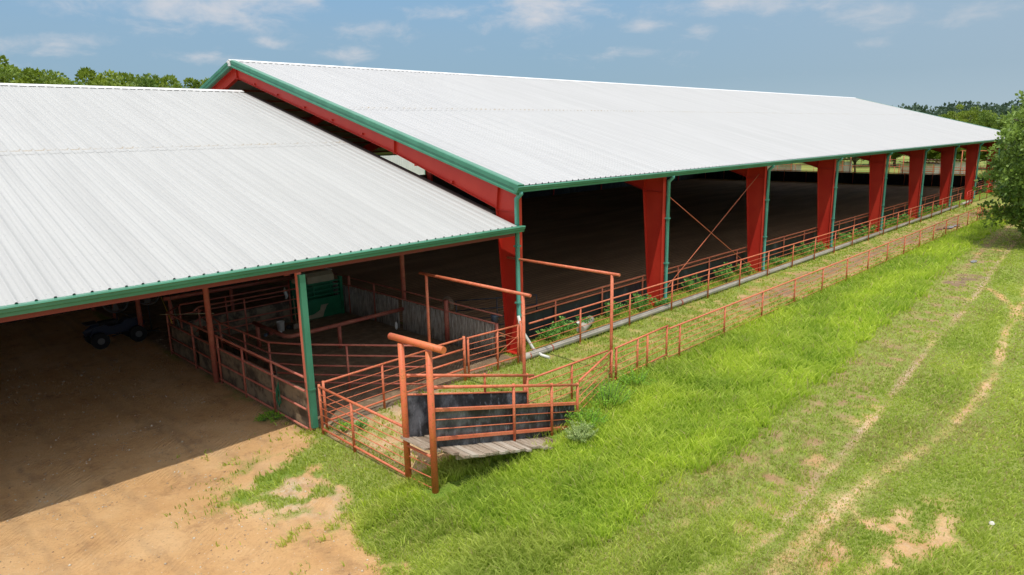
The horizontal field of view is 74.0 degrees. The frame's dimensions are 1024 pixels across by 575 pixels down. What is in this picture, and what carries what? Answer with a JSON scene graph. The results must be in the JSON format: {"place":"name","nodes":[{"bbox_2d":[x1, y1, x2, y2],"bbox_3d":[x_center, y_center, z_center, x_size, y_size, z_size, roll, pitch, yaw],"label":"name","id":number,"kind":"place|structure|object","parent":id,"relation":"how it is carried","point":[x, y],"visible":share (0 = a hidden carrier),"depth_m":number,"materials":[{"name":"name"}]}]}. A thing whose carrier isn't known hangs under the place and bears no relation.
{"place":"outdoors","nodes":[
{"label":"outdoors","id":0,"kind":"place"},
{"bbox_2d":[0,156,1023,574],"bbox_3d":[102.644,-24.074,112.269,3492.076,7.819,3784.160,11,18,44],"label":"ground","id":1,"kind":"structure","parent":0,"point":[62,348],"depth_m":16.24,"materials":[{"name":"soil"}]},
{"bbox_2d":[0,64,19,80],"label":"oak tree","id":2,"kind":"object","parent":1,"relation":"on","point":[9,69],"visible":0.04,"depth_m":45.33,"materials":[{"name":"green plant"}]},
{"bbox_2d":[0,55,53,84],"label":"oak tree","id":3,"kind":"object","parent":1,"relation":"on","point":[2,79],"visible":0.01,"depth_m":48.19,"materials":[{"name":"green plant"}]},
{"bbox_2d":[3,67,55,82],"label":"oak tree","id":4,"kind":"object","parent":1,"relation":"on","point":[19,75],"depth_m":54.40,"materials":[{"name":"green plant"}]},
{"bbox_2d":[16,67,65,84],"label":"oak tree","id":5,"kind":"object","parent":1,"relation":"on","point":[37,73],"visible":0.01,"depth_m":46.99,"materials":[{"name":"green plant"}]},
{"bbox_2d":[18,73,107,85],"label":"oak tree","id":6,"kind":"object","parent":1,"relation":"on","point":[47,77],"depth_m":51.73,"materials":[{"name":"green plant"}]},
{"bbox_2d":[51,76,93,85],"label":"oak tree","id":7,"kind":"object","parent":1,"relation":"on","point":[63,80],"visible":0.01,"depth_m":51.28,"materials":[{"name":"green plant"}]},
{"bbox_2d":[50,70,100,84],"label":"oak tree","id":8,"kind":"object","parent":1,"relation":"on","point":[86,73],"depth_m":53.87,"materials":[{"name":"green plant"}]},
{"bbox_2d":[56,77,108,85],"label":"oak tree","id":9,"kind":"object","parent":1,"relation":"on","point":[96,82],"depth_m":51.62,"materials":[{"name":"green plant"}]},
{"bbox_2d":[44,70,123,85],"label":"oak tree","id":10,"kind":"object","parent":1,"relation":"on","point":[59,76],"depth_m":60.60,"materials":[{"name":"green plant"}]},
{"bbox_2d":[75,67,100,85],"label":"oak tree","id":11,"kind":"object","parent":1,"relation":"on","point":[77,77],"visible":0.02,"depth_m":54.40,"materials":[{"name":"green plant"}]},
{"bbox_2d":[65,76,158,87],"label":"oak tree","id":12,"kind":"object","parent":1,"relation":"on","point":[148,81],"visible":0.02,"depth_m":49.56,"materials":[{"name":"green plant"}]},
{"bbox_2d":[82,311,146,348],"bbox_3d":[-14.616,1.502,24.983,1.140,1.061,2.089,11,18,44],"label":"quad bike","id":13,"kind":"object","parent":1,"relation":"on","point":[96,334],"visible":0.98,"depth_m":24.76,"materials":[{"name":"blue plastic"}]},
{"bbox_2d":[102,301,128,336],"bbox_3d":[-15.121,0.889,25.931,0.646,1.865,0.838,11,18,44],"label":"drum fan","id":14,"kind":"object","parent":1,"relation":"on","point":[115,308],"visible":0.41,"depth_m":25.90},
{"bbox_2d":[116,72,143,86],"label":"oak tree","id":15,"kind":"object","parent":1,"relation":"on","point":[129,74],"depth_m":61.98,"materials":[{"name":"green plant"}]},
{"bbox_2d":[126,76,141,86],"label":"oak tree","id":16,"kind":"object","parent":1,"relation":"on","point":[129,79],"depth_m":54.45,"materials":[{"name":"green plant"}]},
{"bbox_2d":[98,69,181,87],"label":"oak tree","id":17,"kind":"object","parent":1,"relation":"on","point":[112,76],"visible":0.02,"depth_m":52.62,"materials":[{"name":"green plant"}]},
{"bbox_2d":[140,296,159,332],"bbox_3d":[-14.064,0.692,26.253,0.646,2.065,0.838,11,18,44],"label":"drum fan","id":18,"kind":"object","parent":1,"relation":"on","point":[146,301],"visible":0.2,"depth_m":26.24},
{"bbox_2d":[155,74,181,87],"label":"oak tree","id":19,"kind":"object","parent":1,"relation":"on","point":[173,81],"visible":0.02,"depth_m":52.82,"materials":[{"name":"green plant"}]},
{"bbox_2d":[140,73,208,88],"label":"oak tree","id":20,"kind":"object","parent":1,"relation":"on","point":[155,76],"depth_m":59.44,"materials":[{"name":"green plant"}]},
{"bbox_2d":[183,77,205,88],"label":"oak tree","id":21,"kind":"object","parent":1,"relation":"on","point":[190,80],"visible":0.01,"depth_m":58.34,"materials":[{"name":"green plant"}]},
{"bbox_2d":[0,338,417,574],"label":"clods","id":22,"kind":"object","parent":1,"relation":"on","point":[135,467],"visible":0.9,"depth_m":15.91,"materials":[{"name":"brown soil"}]},
{"bbox_2d":[163,275,294,324],"bbox_3d":[-11.044,0.694,27.085,5.201,1.570,0.169,-13,18,-43],"label":"rail fence","id":23,"kind":"object","parent":1,"relation":"on","point":[230,289],"visible":0.65,"depth_m":26.82,"materials":[{"name":"red metal"}]},
{"bbox_2d":[175,301,292,342],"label":"curb wall","id":24,"kind":"structure","parent":1,"relation":"on","point":[254,311],"depth_m":26.14,"materials":[{"name":"concrete"}]},
{"bbox_2d":[178,284,292,334],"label":"pen fence","id":25,"kind":"object","parent":1,"relation":"on","point":[225,305],"visible":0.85,"depth_m":25.58,"materials":[{"name":"red metal"}]},
{"bbox_2d":[166,304,308,429],"bbox_3d":[-8.517,2.142,20.679,10.121,1.580,0.705,11,18,44],"label":"pen fence","id":26,"kind":"object","parent":1,"relation":"on","point":[233,370],"visible":0.99,"depth_m":19.42,"materials":[{"name":"red paint"}]},
{"bbox_2d":[276,382,281,406],"bbox_3d":[-6.146,2.805,17.856,0.284,0.718,0.068,11,18,44],"label":"rope coil","id":27,"kind":"object","parent":26,"relation":"hanging from","point":[278,394],"visible":1,"depth_m":17.84,"materials":[{"name":"green"}]},
{"bbox_2d":[193,288,297,337],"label":"pen fence","id":28,"kind":"object","parent":1,"relation":"on","point":[199,317],"visible":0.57,"depth_m":25.16,"materials":[{"name":"red metal"}]},
{"bbox_2d":[0,83,525,430],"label":"cattle barn","id":29,"kind":"structure","parent":1,"relation":"on","point":[110,195],"depth_m":19.37,"materials":[{"name":"grey metal"}]},
{"bbox_2d":[490,314,498,322],"bbox_3d":[-0.586,1.059,22.945,0.276,0.270,0.280,11,18,44],"label":"bucket","id":30,"kind":"object","parent":29,"relation":"hanging from","point":[494,318],"visible":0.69,"depth_m":22.85,"materials":[{"name":"blue plastic"}]},
{"bbox_2d":[253,409,284,422],"bbox_3d":[-6.376,3.396,17.926,0.770,0.182,0.766,2,13,15],"label":"leafy weed","id":31,"kind":"object","parent":1,"relation":"on","point":[267,416],"visible":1,"depth_m":17.93,"materials":[{"name":"green plant"}]},
{"bbox_2d":[276,318,284,330],"bbox_3d":[-8.887,1.427,26.077,0.311,0.480,0.316,11,18,44],"label":"bucket","id":32,"kind":"object","parent":1,"relation":"on","point":[280,325],"visible":0.98,"depth_m":26.00,"materials":[{"name":"white plastic"}]},
{"bbox_2d":[293,296,298,328],"bbox_3d":[-8.463,0.966,26.323,0.358,1.234,0.272,11,18,44],"label":"broom","id":33,"kind":"object","parent":1,"relation":"on","point":[296,326],"visible":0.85,"depth_m":26.33,"materials":[{"name":"beige wood"}]},
{"bbox_2d":[198,309,426,391],"bbox_3d":[-7.154,2.074,21.079,9.726,1.480,1.862,6,15,28],"label":"pen fence","id":34,"kind":"object","parent":1,"relation":"on","point":[251,358],"visible":0.55,"depth_m":19.91,"materials":[{"name":"brown metal"}]},
{"bbox_2d":[289,268,344,319],"bbox_3d":[-8.127,0.274,27.879,1.013,1.920,2.234,11,18,44],"label":"squeeze chute","id":35,"kind":"object","parent":1,"relation":"on","point":[323,300],"visible":0.69,"depth_m":27.89,"materials":[{"name":"green metal"}]},
{"bbox_2d":[252,307,403,347],"bbox_3d":[-6.333,1.638,23.963,2.348,0.922,5.402,35,38,69],"label":"bent barrier","id":36,"kind":"object","parent":1,"relation":"on","point":[258,326],"visible":0.99,"depth_m":23.79,"materials":[{"name":"brown metal"}]},
{"bbox_2d":[333,419,350,432],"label":"leafy weed","id":37,"kind":"object","parent":1,"relation":"on","point":[343,424],"visible":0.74,"depth_m":17.03,"materials":[{"name":"green plant"}]},
{"bbox_2d":[346,415,368,428],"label":"leafy weed","id":38,"kind":"object","parent":1,"relation":"on","point":[360,423],"visible":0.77,"depth_m":17.22,"materials":[{"name":"green plant"}]},
{"bbox_2d":[317,384,404,474],"bbox_3d":[-3.540,3.279,15.737,3.415,1.350,0.068,11,18,43],"label":"pen fence","id":39,"kind":"object","parent":1,"relation":"on","point":[354,446],"visible":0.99,"depth_m":15.82,"materials":[{"name":"red metal"}]},
{"bbox_2d":[322,350,426,428],"bbox_3d":[-3.583,2.701,18.314,0.069,1.339,3.364,11,18,43],"label":"pen fence","id":40,"kind":"object","parent":1,"relation":"on","point":[358,371],"visible":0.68,"depth_m":18.16,"materials":[{"name":"red metal"}]},
{"bbox_2d":[289,269,502,357],"bbox_3d":[-5.408,0.553,27.127,14.160,1.601,0.247,11,18,44],"label":"picket fence","id":41,"kind":"object","parent":1,"relation":"on","point":[363,302],"visible":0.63,"depth_m":25.02,"materials":[{"name":"grey wood"}]},
{"bbox_2d":[442,296,453,308],"bbox_3d":[-2.280,0.569,23.973,0.626,0.529,0.074,11,18,44],"label":"wire coil","id":42,"kind":"object","parent":41,"relation":"hanging from","point":[449,300],"visible":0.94,"depth_m":23.83,"materials":[{"name":"brown metal"}]},
{"bbox_2d":[381,155,425,174],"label":"metal building","id":43,"kind":"structure","parent":1,"relation":"on","point":[403,162],"depth_m":78.65,"materials":[{"name":"white metal"}]},
{"bbox_2d":[432,336,466,380],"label":"pen fence","id":44,"kind":"object","parent":1,"relation":"on","point":[464,355],"visible":0.56,"depth_m":20.10,"materials":[{"name":"brown metal"}]},
{"bbox_2d":[419,272,531,383],"bbox_3d":[-1.090,1.501,18.736,4.460,3.391,0.086,11,18,44],"label":"pipe portal","id":45,"kind":"object","parent":1,"relation":"on","point":[522,294],"visible":0.77,"depth_m":17.73,"materials":[{"name":"red paint"}]},
{"bbox_2d":[388,333,578,493],"bbox_3d":[-0.231,2.393,15.581,1.853,3.571,4.832,11,18,44],"label":"loading chute","id":46,"kind":"object","parent":1,"relation":"on","point":[463,425],"visible":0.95,"depth_m":14.81,"materials":[{"name":"orange paint"}]},
{"bbox_2d":[466,321,521,379],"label":"pipe gate","id":47,"kind":"structure","parent":1,"relation":"on","point":[497,345],"depth_m":21.13,"materials":[{"name":"brown metal"}]},
{"bbox_2d":[517,315,549,358],"bbox_3d":[0.723,1.594,22.299,1.074,1.460,0.411,0,13,6],"label":"drain pipe","id":48,"kind":"object","parent":1,"relation":"on","point":[532,346],"visible":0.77,"depth_m":22.31,"materials":[{"name":"white plastic"}]},
{"bbox_2d":[536,321,562,341],"bbox_3d":[1.390,1.555,24.083,0.856,0.729,0.901,11,18,44],"label":"leafy weed","id":49,"kind":"object","parent":1,"relation":"on","point":[549,333],"visible":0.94,"depth_m":24.04,"materials":[{"name":"green plant"}]},
{"bbox_2d":[507,256,620,378],"bbox_3d":[1.468,0.950,20.934,4.460,3.391,0.086,11,18,44],"label":"pipe portal","id":50,"kind":"object","parent":1,"relation":"on","point":[612,274],"visible":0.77,"depth_m":19.63,"materials":[{"name":"red paint"}]},
{"bbox_2d":[554,316,574,335],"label":"leafy weed","id":51,"kind":"object","parent":1,"relation":"on","point":[562,323],"visible":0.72,"depth_m":24.72,"materials":[{"name":"green plant"}]},
{"bbox_2d":[523,350,608,402],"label":"pen fence","id":52,"kind":"object","parent":1,"relation":"on","point":[561,367],"visible":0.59,"depth_m":18.69,"materials":[{"name":"brown metal"}]},
{"bbox_2d":[562,420,597,442],"bbox_3d":[1.610,3.432,16.267,0.837,0.522,0.877,11,18,44],"label":"leafy weed","id":53,"kind":"object","parent":1,"relation":"on","point":[581,431],"visible":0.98,"depth_m":16.20,"materials":[{"name":"green plant"}]},
{"bbox_2d":[572,315,591,324],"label":"leafy weed","id":54,"kind":"object","parent":1,"relation":"on","point":[587,319],"visible":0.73,"depth_m":25.61,"materials":[{"name":"green plant"}]},
{"bbox_2d":[576,316,593,332],"bbox_3d":[2.775,1.404,25.617,0.340,0.411,1.200,4,14,24],"label":"drain stub","id":55,"kind":"object","parent":1,"relation":"on","point":[584,328],"visible":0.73,"depth_m":25.29,"materials":[{"name":"white plastic"}]},
{"bbox_2d":[565,406,609,427],"bbox_3d":[1.833,3.259,16.982,1.127,0.535,1.105,11,18,44],"label":"leafy weed","id":56,"kind":"object","parent":1,"relation":"on","point":[596,416],"visible":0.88,"depth_m":16.95,"materials":[{"name":"green plant"}]},
{"bbox_2d":[164,203,1023,574],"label":"short grass","id":57,"kind":"structure","parent":1,"relation":"on","point":[490,555],"depth_m":14.42,"materials":[{"name":"green plant"}]},
{"bbox_2d":[578,350,612,411],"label":"pen fence","id":58,"kind":"object","parent":1,"relation":"on","point":[610,352],"visible":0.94,"depth_m":18.71,"materials":[{"name":"red metal"}]},
{"bbox_2d":[199,59,1005,354],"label":"arena barn","id":59,"kind":"structure","parent":1,"relation":"on","point":[501,144],"depth_m":34.40,"materials":[{"name":"grey metal"}]},
{"bbox_2d":[579,374,636,408],"bbox_3d":[2.585,2.825,18.226,1.482,0.800,1.673,-2,13,-4],"label":"leafy weed","id":60,"kind":"object","parent":1,"relation":"on","point":[604,393],"visible":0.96,"depth_m":18.11,"materials":[{"name":"green plant"}]},
{"bbox_2d":[604,301,625,319],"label":"leafy weed","id":61,"kind":"object","parent":1,"relation":"on","point":[615,307],"visible":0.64,"depth_m":26.68,"materials":[{"name":"green plant"}]},
{"bbox_2d":[616,365,655,386],"bbox_3d":[3.539,2.599,19.678,1.064,0.560,1.180,-5,13,-16],"label":"leafy weed","id":62,"kind":"object","parent":1,"relation":"on","point":[640,378],"visible":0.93,"depth_m":19.60,"materials":[{"name":"green plant"}]},
{"bbox_2d":[626,292,652,311],"bbox_3d":[5.294,0.608,27.839,1.152,0.758,1.219,11,18,44],"label":"leafy weed","id":63,"kind":"object","parent":1,"relation":"on","point":[637,299],"visible":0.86,"depth_m":27.79,"materials":[{"name":"green plant"}]},
{"bbox_2d":[614,325,668,380],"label":"pipe gate","id":64,"kind":"structure","parent":1,"relation":"on","point":[637,348],"depth_m":20.78,"materials":[{"name":"brown metal"}]},
{"bbox_2d":[652,297,670,306],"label":"leafy weed","id":65,"kind":"object","parent":1,"relation":"on","point":[662,302],"visible":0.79,"depth_m":28.04,"materials":[{"name":"green plant"}]},
{"bbox_2d":[681,275,701,291],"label":"leafy weed","id":66,"kind":"object","parent":1,"relation":"on","point":[691,286],"visible":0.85,"depth_m":30.68,"materials":[{"name":"green plant"}]},
{"bbox_2d":[712,262,734,282],"bbox_3d":[10.175,-0.737,32.687,1.020,1.038,1.186,-7,14,-24],"label":"leafy weed","id":67,"kind":"object","parent":1,"relation":"on","point":[727,275],"visible":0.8,"depth_m":32.64,"materials":[{"name":"green plant"}]},
{"bbox_2d":[519,205,958,361],"bbox_3d":[19.982,-2.485,41.279,0.278,0.244,56.053,11,18,44],"label":"ground pipe","id":68,"kind":"object","parent":1,"relation":"on","point":[565,342],"visible":0.91,"depth_m":29.23,"materials":[{"name":"grey concrete"}]},
{"bbox_2d":[734,263,754,274],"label":"leafy weed","id":69,"kind":"object","parent":1,"relation":"on","point":[744,269],"visible":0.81,"depth_m":34.13,"materials":[{"name":"green plant"}]},
{"bbox_2d":[529,193,961,349],"bbox_3d":[20.314,-3.003,41.225,0.068,1.360,56.080,11,18,44],"label":"pipe fence","id":70,"kind":"object","parent":1,"relation":"on","point":[671,291],"visible":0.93,"depth_m":29.94,"materials":[{"name":"red metal"}]},
{"bbox_2d":[525,180,985,340],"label":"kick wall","id":71,"kind":"structure","parent":1,"relation":"on","point":[549,311],"depth_m":31.06,"materials":[{"name":"red metal"}]},
{"bbox_2d":[769,256,787,265],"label":"leafy weed","id":72,"kind":"object","parent":1,"relation":"on","point":[775,259],"visible":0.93,"depth_m":36.45,"materials":[{"name":"green plant"}]},
{"bbox_2d":[791,242,813,256],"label":"leafy weed","id":73,"kind":"object","parent":1,"relation":"on","point":[805,250],"visible":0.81,"depth_m":38.86,"materials":[{"name":"green plant"}]},
{"bbox_2d":[808,240,828,250],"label":"leafy weed","id":74,"kind":"object","parent":1,"relation":"on","point":[821,245],"visible":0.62,"depth_m":40.12,"materials":[{"name":"green plant"}]},
{"bbox_2d":[668,206,983,356],"bbox_3d":[20.462,-1.939,36.886,0.228,1.200,44.084,11,18,44],"label":"pipe fence","id":75,"kind":"object","parent":1,"relation":"on","point":[761,311],"visible":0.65,"depth_m":28.76,"materials":[{"name":"red metal"}]},
{"bbox_2d":[837,232,853,240],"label":"leafy weed","id":76,"kind":"object","parent":1,"relation":"on","point":[844,236],"visible":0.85,"depth_m":43.36,"materials":[{"name":"green plant"}]},
{"bbox_2d":[851,157,858,172],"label":"shade tree","id":77,"kind":"object","parent":1,"relation":"on","point":[854,160],"depth_m":103.77,"materials":[{"name":"green wood"}]},
{"bbox_2d":[851,228,867,236],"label":"leafy weed","id":78,"kind":"object","parent":1,"relation":"on","point":[860,233],"visible":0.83,"depth_m":45.24,"materials":[{"name":"green plant"}]},
{"bbox_2d":[861,223,876,231],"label":"leafy weed","id":79,"kind":"object","parent":1,"relation":"on","point":[872,228],"visible":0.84,"depth_m":46.66,"materials":[{"name":"green plant"}]},
{"bbox_2d":[767,164,983,175],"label":"field fence","id":80,"kind":"object","parent":1,"relation":"on","point":[777,168],"visible":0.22,"depth_m":94.27,"materials":[{"name":"red paint"}]},
{"bbox_2d":[886,217,900,224],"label":"leafy weed","id":81,"kind":"object","parent":1,"relation":"on","point":[893,220],"visible":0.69,"depth_m":50.22,"materials":[{"name":"green plant"}]},
{"bbox_2d":[886,152,906,165],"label":"oak tree","id":82,"kind":"object","parent":1,"relation":"on","point":[894,155],"visible":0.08,"depth_m":121.44,"materials":[{"name":"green plant"}]},
{"bbox_2d":[899,214,909,221],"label":"leafy weed","id":83,"kind":"object","parent":1,"relation":"on","point":[903,215],"visible":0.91,"depth_m":52.01,"materials":[{"name":"green plant"}]},
{"bbox_2d":[921,207,934,213],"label":"leafy weed","id":84,"kind":"object","parent":1,"relation":"on","point":[926,211],"visible":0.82,"depth_m":55.98,"materials":[{"name":"green plant"}]},
{"bbox_2d":[924,149,935,161],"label":"oak tree","id":85,"kind":"object","parent":1,"relation":"on","point":[930,156],"visible":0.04,"depth_m":115.05,"materials":[{"name":"green plant"}]},
{"bbox_2d":[925,114,958,161],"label":"oak tree","id":86,"kind":"object","parent":1,"relation":"on","point":[944,116],"visible":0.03,"depth_m":113.99,"materials":[{"name":"green plant"}]},
{"bbox_2d":[926,148,965,159],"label":"oak tree","id":87,"kind":"object","parent":1,"relation":"on","point":[938,156],"visible":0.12,"depth_m":112.15,"materials":[{"name":"green plant"}]},
{"bbox_2d":[892,99,1022,128],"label":"forest","id":88,"kind":"object","parent":1,"relation":"on","point":[1003,108],"visible":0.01,"depth_m":326.76,"materials":[{"name":"green plant"}]},
{"bbox_2d":[938,104,996,158],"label":"oak tree","id":89,"kind":"object","parent":1,"relation":"on","point":[964,114],"visible":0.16,"depth_m":112.84,"materials":[{"name":"green plant"}]},
{"bbox_2d":[965,190,973,206],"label":"pipe gate","id":90,"kind":"structure","parent":1,"relation":"on","point":[969,197],"depth_m":61.65,"materials":[{"name":"red metal"}]},
{"bbox_2d":[959,150,986,173],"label":"goal frame","id":91,"kind":"object","parent":1,"relation":"on","point":[962,156],"visible":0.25,"depth_m":89.73,"materials":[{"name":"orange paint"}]},
{"bbox_2d":[954,119,996,161],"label":"oak tree","id":92,"kind":"object","parent":1,"relation":"on","point":[983,155],"visible":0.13,"depth_m":109.58,"materials":[{"name":"green plant"}]},
{"bbox_2d":[972,183,995,200],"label":"pipe fence","id":93,"kind":"object","parent":1,"relation":"on","point":[981,193],"visible":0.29,"depth_m":66.17,"materials":[{"name":"red metal"}]},
{"bbox_2d":[970,111,1008,160],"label":"oak tree","id":94,"kind":"object","parent":1,"relation":"on","point":[991,121],"visible":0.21,"depth_m":108.03,"materials":[{"name":"green plant"}]},
{"bbox_2d":[972,90,1023,236],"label":"oak tree","id":95,"kind":"object","parent":1,"relation":"on","point":[1009,182],"visible":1,"depth_m":39.52,"materials":[{"name":"green plant"}]},
{"bbox_2d":[987,102,1023,204],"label":"oak tree","id":96,"kind":"object","parent":1,"relation":"on","point":[1012,109],"visible":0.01,"depth_m":53.32,"materials":[{"name":"green plant"}]},
{"bbox_2d":[0,0,1023,112],"label":"sky","id":97,"kind":"structure","parent":0,"point":[933,53],"materials":[{"name":"blue"}]},
{"bbox_2d":[259,178,964,347],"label":"arena floor","id":98,"kind":"structure","parent":0,"point":[602,230],"depth_m":45.59,"materials":[{"name":"soil"}]},
{"bbox_2d":[455,294,536,324],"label":"stock gate","id":99,"kind":"structure","parent":98,"relation":"on","point":[496,307],"depth_m":25.07,"materials":[{"name":"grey metal"}]},
{"bbox_2d":[458,173,698,203],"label":"kick wall","id":100,"kind":"structure","parent":98,"relation":"on","point":[539,193],"depth_m":82.86,"materials":[{"name":"black rubber"}]},
{"bbox_2d":[699,170,983,186],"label":"kick wall","id":101,"kind":"structure","parent":98,"relation":"on","point":[853,177],"depth_m":88.41,"materials":[{"name":"black rubber"}]},
{"bbox_2d":[335,213,1008,546],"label":"long grass","id":102,"kind":"structure","parent":0,"point":[790,331],"depth_m":17.73,"materials":[{"name":"green plant"}]},
{"bbox_2d":[767,162,801,170],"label":"stock shed","id":103,"kind":"structure","parent":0,"point":[791,166],"depth_m":109.62,"materials":[{"name":"white"}]},
{"bbox_2d":[836,158,851,172],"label":"stock shed","id":104,"kind":"structure","parent":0,"point":[844,168],"depth_m":103.66,"materials":[{"name":"white"}]},
{"bbox_2d":[897,161,940,174],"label":"stock shed","id":105,"kind":"structure","parent":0,"point":[932,165],"depth_m":100.25,"materials":[{"name":"white"}]},
{"bbox_2d":[927,159,965,173],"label":"stock shed","id":106,"kind":"structure","parent":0,"point":[957,164],"depth_m":100.50,"materials":[{"name":"white"}]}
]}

